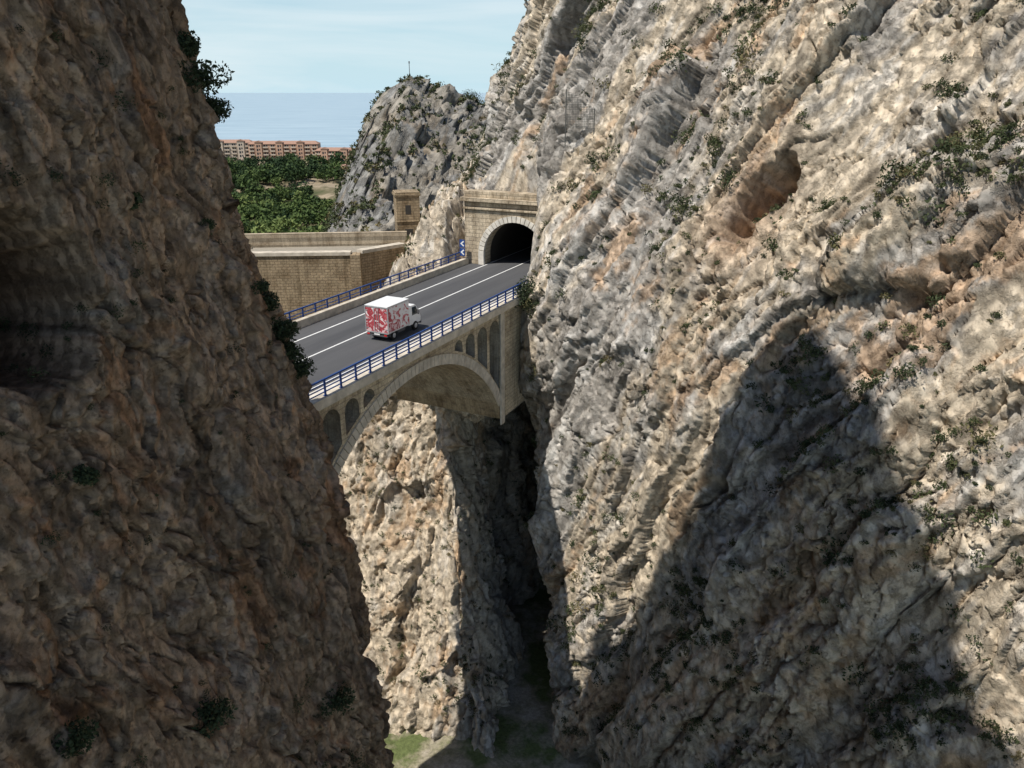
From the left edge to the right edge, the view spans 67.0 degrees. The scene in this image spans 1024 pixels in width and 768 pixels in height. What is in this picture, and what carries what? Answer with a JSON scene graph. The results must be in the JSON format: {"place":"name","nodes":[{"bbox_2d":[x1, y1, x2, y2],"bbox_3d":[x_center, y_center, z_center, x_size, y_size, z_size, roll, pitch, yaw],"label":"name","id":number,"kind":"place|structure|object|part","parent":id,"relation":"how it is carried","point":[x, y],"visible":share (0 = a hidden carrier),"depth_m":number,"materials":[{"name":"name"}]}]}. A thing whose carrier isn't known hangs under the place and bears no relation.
{"place":"outdoors","nodes":[
{"label":"outdoors","id":0,"kind":"place"},
{"bbox_2d":[0,0,394,767],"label":"cliff","id":1,"kind":"structure","parent":0,"point":[174,604],"depth_m":26.58,"materials":[{"name":"stone"}]},
{"bbox_2d":[51,715,99,758],"bbox_3d":[-12.786,10.348,22.443,1.464,1.183,1.193,0,21,0],"label":"bush","id":2,"kind":"object","parent":1,"relation":"on","point":[82,738],"visible":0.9,"depth_m":22.34,"materials":[{"name":"green plant"}]},
{"bbox_2d":[72,464,102,486],"bbox_3d":[-13.014,2.771,23.649,0.807,0.751,0.981,0,21,0],"label":"bush","id":3,"kind":"object","parent":1,"relation":"on","point":[86,475],"visible":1,"depth_m":23.46,"materials":[{"name":"green plant"}]},
{"bbox_2d":[130,192,144,210],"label":"bush","id":4,"kind":"object","parent":1,"relation":"on","point":[137,196],"visible":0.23,"depth_m":25.80,"materials":[{"name":"green plant"}]},
{"bbox_2d":[0,24,371,767],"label":"cliff shrubs","id":5,"kind":"object","parent":1,"relation":"on","point":[70,324],"visible":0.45,"depth_m":24.82,"materials":[{"name":"green plant"}]},
{"bbox_2d":[177,29,200,57],"bbox_3d":[-12.911,-13.258,30.372,1.500,1.226,1.252,15,26,35],"label":"bush","id":6,"kind":"object","parent":1,"relation":"on","point":[191,46],"visible":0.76,"depth_m":30.09,"materials":[{"name":"green plant"}]},
{"bbox_2d":[178,59,234,96],"bbox_3d":[-12.585,-12.234,30.950,2.691,1.623,2.485,0,21,0],"label":"bush","id":7,"kind":"object","parent":1,"relation":"on","point":[203,72],"visible":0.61,"depth_m":30.73,"materials":[{"name":"green plant"}]},
{"bbox_2d":[200,217,216,229],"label":"bush","id":8,"kind":"object","parent":1,"relation":"on","point":[211,223],"visible":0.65,"depth_m":30.51,"materials":[{"name":"green plant"}]},
{"bbox_2d":[191,695,238,738],"bbox_3d":[-10.941,12.067,28.052,1.818,1.349,1.827,-16,26,-35],"label":"bush","id":9,"kind":"object","parent":1,"relation":"on","point":[212,714],"visible":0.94,"depth_m":27.79,"materials":[{"name":"green plant"}]},
{"bbox_2d":[205,95,233,123],"bbox_3d":[-12.556,-11.557,32.523,1.586,1.253,1.738,0,21,0],"label":"bush","id":10,"kind":"object","parent":1,"relation":"on","point":[217,105],"visible":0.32,"depth_m":32.35,"materials":[{"name":"green plant"}]},
{"bbox_2d":[250,278,269,294],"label":"bush","id":11,"kind":"object","parent":1,"relation":"on","point":[262,286],"visible":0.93,"depth_m":33.73,"materials":[{"name":"green plant"}]},
{"bbox_2d":[261,290,279,311],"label":"bush","id":12,"kind":"object","parent":1,"relation":"on","point":[270,299],"visible":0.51,"depth_m":35.62,"materials":[{"name":"green plant"}]},
{"bbox_2d":[270,314,300,340],"bbox_3d":[-10.892,-2.687,36.409,2.098,1.467,1.957,-4,21,-10],"label":"bush","id":13,"kind":"object","parent":1,"relation":"on","point":[289,328],"visible":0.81,"depth_m":36.08,"materials":[{"name":"green plant"}]},
{"bbox_2d":[282,338,305,363],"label":"bush","id":14,"kind":"object","parent":1,"relation":"on","point":[289,347],"visible":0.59,"depth_m":36.52,"materials":[{"name":"green plant"}]},
{"bbox_2d":[294,356,316,379],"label":"bush","id":15,"kind":"object","parent":1,"relation":"on","point":[302,369],"visible":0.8,"depth_m":37.54,"materials":[{"name":"green plant"}]},
{"bbox_2d":[317,681,355,718],"bbox_3d":[-8.481,15.257,37.325,1.947,1.384,1.804,0,21,0],"label":"bush","id":16,"kind":"object","parent":1,"relation":"on","point":[338,700],"visible":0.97,"depth_m":37.01,"materials":[{"name":"green plant"}]},
{"bbox_2d":[251,246,405,251],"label":"old road","id":17,"kind":"structure","parent":0,"point":[352,248],"depth_m":86.53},
{"bbox_2d":[244,231,406,247],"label":"parapet","id":18,"kind":"structure","parent":17,"relation":"on","point":[317,239],"depth_m":87.42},
{"bbox_2d":[206,93,485,147],"bbox_3d":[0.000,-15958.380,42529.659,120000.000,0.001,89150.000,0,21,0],"label":"sea","id":19,"kind":"structure","parent":0,"point":[330,119],"depth_m":3522.31,"materials":[{"name":"liquid"}]},
{"bbox_2d":[181,0,528,92],"label":"sky","id":20,"kind":"structure","parent":0,"point":[271,46],"materials":[{"name":"blue"}]},
{"bbox_2d":[328,76,486,231],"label":"rocky hill","id":21,"kind":"structure","parent":0,"point":[427,179],"depth_m":163.70,"materials":[{"name":"stone"}]},
{"bbox_2d":[322,74,486,231],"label":"hill scrub","id":22,"kind":"object","parent":21,"relation":"on","point":[335,212],"visible":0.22,"depth_m":164.97,"materials":[{"name":"green plant"}]},
{"bbox_2d":[461,89,483,100],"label":"bush","id":23,"kind":"object","parent":21,"relation":"on","point":[467,95],"visible":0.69,"depth_m":187.34,"materials":[{"name":"green plant"}]},
{"bbox_2d":[290,245,531,392],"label":"road","id":24,"kind":"structure","parent":0,"point":[336,343],"depth_m":63.39,"materials":[{"name":"grey asphalt"}]},
{"bbox_2d":[364,296,420,339],"bbox_3d":[-8.770,-5.086,57.793,2.269,2.641,4.692,10,23,24],"label":"box truck","id":25,"kind":"object","parent":24,"relation":"on","point":[389,317],"visible":1,"depth_m":56.23,"materials":[{"name":"metal"}]},
{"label":"cab windows","id":26,"kind":"part","parent":25,"relation":"part of","materials":[{"name":"black glass"}]},
{"bbox_2d":[309,291,516,397],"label":"sidewalk","id":27,"kind":"structure","parent":0,"point":[346,378],"depth_m":53.02,"materials":[{"name":"concrete"}]},
{"bbox_2d":[233,160,600,767],"bbox_3d":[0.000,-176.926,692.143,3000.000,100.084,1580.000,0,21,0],"label":"ground","id":28,"kind":"structure","parent":0,"point":[523,738],"depth_m":78.32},
{"bbox_2d":[220,141,248,159],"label":"walls","id":29,"kind":"structure","parent":28,"relation":"on","point":[222,147],"depth_m":676.05,"materials":[{"name":"beige paint"}]},
{"bbox_2d":[220,144,248,156],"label":"windows","id":30,"kind":"structure","parent":29,"relation":"attached to","point":[235,151],"depth_m":676.16,"materials":[{"name":"grey glass"}]},
{"bbox_2d":[219,139,251,142],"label":"roof","id":31,"kind":"structure","parent":29,"relation":"on","point":[236,140],"depth_m":676.32,"materials":[{"name":"tile"}]},
{"bbox_2d":[224,145,248,157],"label":"balconies","id":32,"kind":"structure","parent":29,"relation":"attached to","point":[233,149],"depth_m":675.05,"materials":[{"name":"beige concrete"}]},
{"bbox_2d":[248,142,320,159],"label":"walls","id":33,"kind":"structure","parent":28,"relation":"on","point":[276,148],"depth_m":675.49,"materials":[{"name":"paint"}]},
{"bbox_2d":[250,145,315,157],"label":"windows","id":34,"kind":"structure","parent":33,"relation":"attached to","point":[280,149],"depth_m":675.74,"materials":[{"name":"grey glass"}]},
{"bbox_2d":[249,147,316,155],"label":"balconies","id":35,"kind":"structure","parent":33,"relation":"attached to","point":[284,150],"depth_m":675.32,"materials":[{"name":"paint"}]},
{"bbox_2d":[248,140,319,143],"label":"roof","id":36,"kind":"structure","parent":33,"relation":"on","point":[287,142],"depth_m":676.38,"materials":[{"name":"tile"}]},
{"bbox_2d":[225,150,348,232],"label":"pine trees","id":37,"kind":"object","parent":28,"relation":"on","point":[275,214],"visible":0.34,"depth_m":492.51,"materials":[{"name":"green plant"}]},
{"bbox_2d":[315,149,351,162],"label":"walls","id":38,"kind":"structure","parent":28,"relation":"on","point":[327,152],"depth_m":652.70,"materials":[{"name":"paint"}]},
{"bbox_2d":[314,147,355,150],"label":"roof","id":39,"kind":"structure","parent":38,"relation":"on","point":[333,148],"depth_m":654.73,"materials":[{"name":"tile"}]},
{"bbox_2d":[338,391,541,757],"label":"cliff","id":40,"kind":"structure","parent":0,"point":[444,453],"depth_m":80.26,"materials":[{"name":"stone"}]},
{"bbox_2d":[256,255,352,320],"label":"wall","id":41,"kind":"structure","parent":40,"relation":"on","point":[296,282],"depth_m":82.12,"materials":[{"name":"beige stone"}]},
{"bbox_2d":[252,250,351,255],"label":"coping","id":42,"kind":"object","parent":41,"relation":"on","point":[308,253],"visible":0.36,"depth_m":81.07,"materials":[{"name":"beige stone"}]},
{"bbox_2d":[350,252,362,298],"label":"buttress","id":43,"kind":"structure","parent":40,"relation":"on","point":[356,269],"depth_m":81.72,"materials":[{"name":"beige stone"}]},
{"bbox_2d":[352,247,404,294],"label":"return wall","id":44,"kind":"structure","parent":40,"relation":"on","point":[376,266],"depth_m":84.23,"materials":[{"name":"brown stone"}]},
{"bbox_2d":[357,242,404,253],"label":"coping return","id":45,"kind":"object","parent":44,"relation":"on","point":[380,247],"visible":1,"depth_m":84.03,"materials":[{"name":"beige stone"}]},
{"bbox_2d":[392,189,420,237],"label":"stone tower","id":46,"kind":"structure","parent":40,"relation":"on","point":[407,210],"depth_m":88.51,"materials":[{"name":"beige stone"}]},
{"bbox_2d":[310,295,525,474],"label":"arch bridge","id":47,"kind":"structure","parent":40,"relation":"on","point":[471,366],"depth_m":63.49,"materials":[{"name":"beige concrete"}]},
{"bbox_2d":[284,252,459,319],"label":"railing","id":48,"kind":"object","parent":47,"relation":"on","point":[360,291],"visible":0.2,"depth_m":67.74,"materials":[{"name":"blue metal"}]},
{"bbox_2d":[294,257,468,328],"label":"concrete barrier","id":49,"kind":"object","parent":47,"relation":"on","point":[305,321],"visible":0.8,"depth_m":67.73,"materials":[{"name":"beige concrete"}]},
{"bbox_2d":[459,239,464,257],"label":"traffic sign","id":50,"kind":"object","parent":49,"relation":"on","point":[462,249],"visible":0.92,"depth_m":80.79,"materials":[{"name":"blue metal"}]},
{"bbox_2d":[308,279,528,400],"bbox_3d":[-8.428,-1.732,50.706,0.180,1.070,51.240,10,23,24],"label":"railing","id":51,"kind":"object","parent":47,"relation":"on","point":[387,348],"visible":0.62,"depth_m":53.02,"materials":[{"name":"blue metal"}]},
{"bbox_2d":[377,161,486,289],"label":"rock outcrop","id":52,"kind":"object","parent":40,"relation":"on","point":[431,242],"visible":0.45,"depth_m":82.45,"materials":[{"name":"stone"}]},
{"bbox_2d":[391,166,469,270],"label":"cliff shrubs","id":53,"kind":"object","parent":52,"relation":"on","point":[408,244],"visible":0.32,"depth_m":83.01,"materials":[{"name":"green plant"}]},
{"bbox_2d":[340,403,537,726],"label":"cliff shrubs","id":54,"kind":"object","parent":40,"relation":"on","point":[439,612],"visible":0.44,"depth_m":79.99,"materials":[{"name":"green plant"}]},
{"bbox_2d":[466,0,1023,767],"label":"cliff","id":55,"kind":"structure","parent":0,"point":[692,460],"depth_m":51.16,"materials":[{"name":"stone"}]},
{"bbox_2d":[460,189,537,264],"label":"tunnel portal","id":56,"kind":"object","parent":55,"relation":"attached to","point":[499,224],"visible":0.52,"depth_m":79.82,"materials":[{"name":"stone"}]},
{"bbox_2d":[514,275,544,310],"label":"bush","id":57,"kind":"object","parent":55,"relation":"on","point":[522,292],"visible":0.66,"depth_m":67.55,"materials":[{"name":"green plant"}]},
{"bbox_2d":[523,298,539,313],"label":"bush","id":58,"kind":"object","parent":55,"relation":"on","point":[526,308],"visible":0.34,"depth_m":67.41,"materials":[{"name":"green plant"}]},
{"bbox_2d":[565,89,594,145],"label":"rockfall net","id":59,"kind":"object","parent":55,"relation":"attached to","point":[578,114],"visible":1,"depth_m":65.33,"materials":[{"name":"metal"}]},
{"bbox_2d":[586,189,601,200],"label":"bush","id":60,"kind":"object","parent":55,"relation":"on","point":[590,197],"visible":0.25,"depth_m":62.73,"materials":[{"name":"green plant"}]},
{"bbox_2d":[456,0,1023,767],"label":"cliff shrubs","id":61,"kind":"object","parent":55,"relation":"on","point":[980,142],"visible":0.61,"depth_m":47.58,"materials":[{"name":"green plant"}]},
{"bbox_2d":[761,235,777,251],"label":"bush","id":62,"kind":"object","parent":55,"relation":"on","point":[772,245],"visible":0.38,"depth_m":49.88,"materials":[{"name":"green plant"}]}
]}

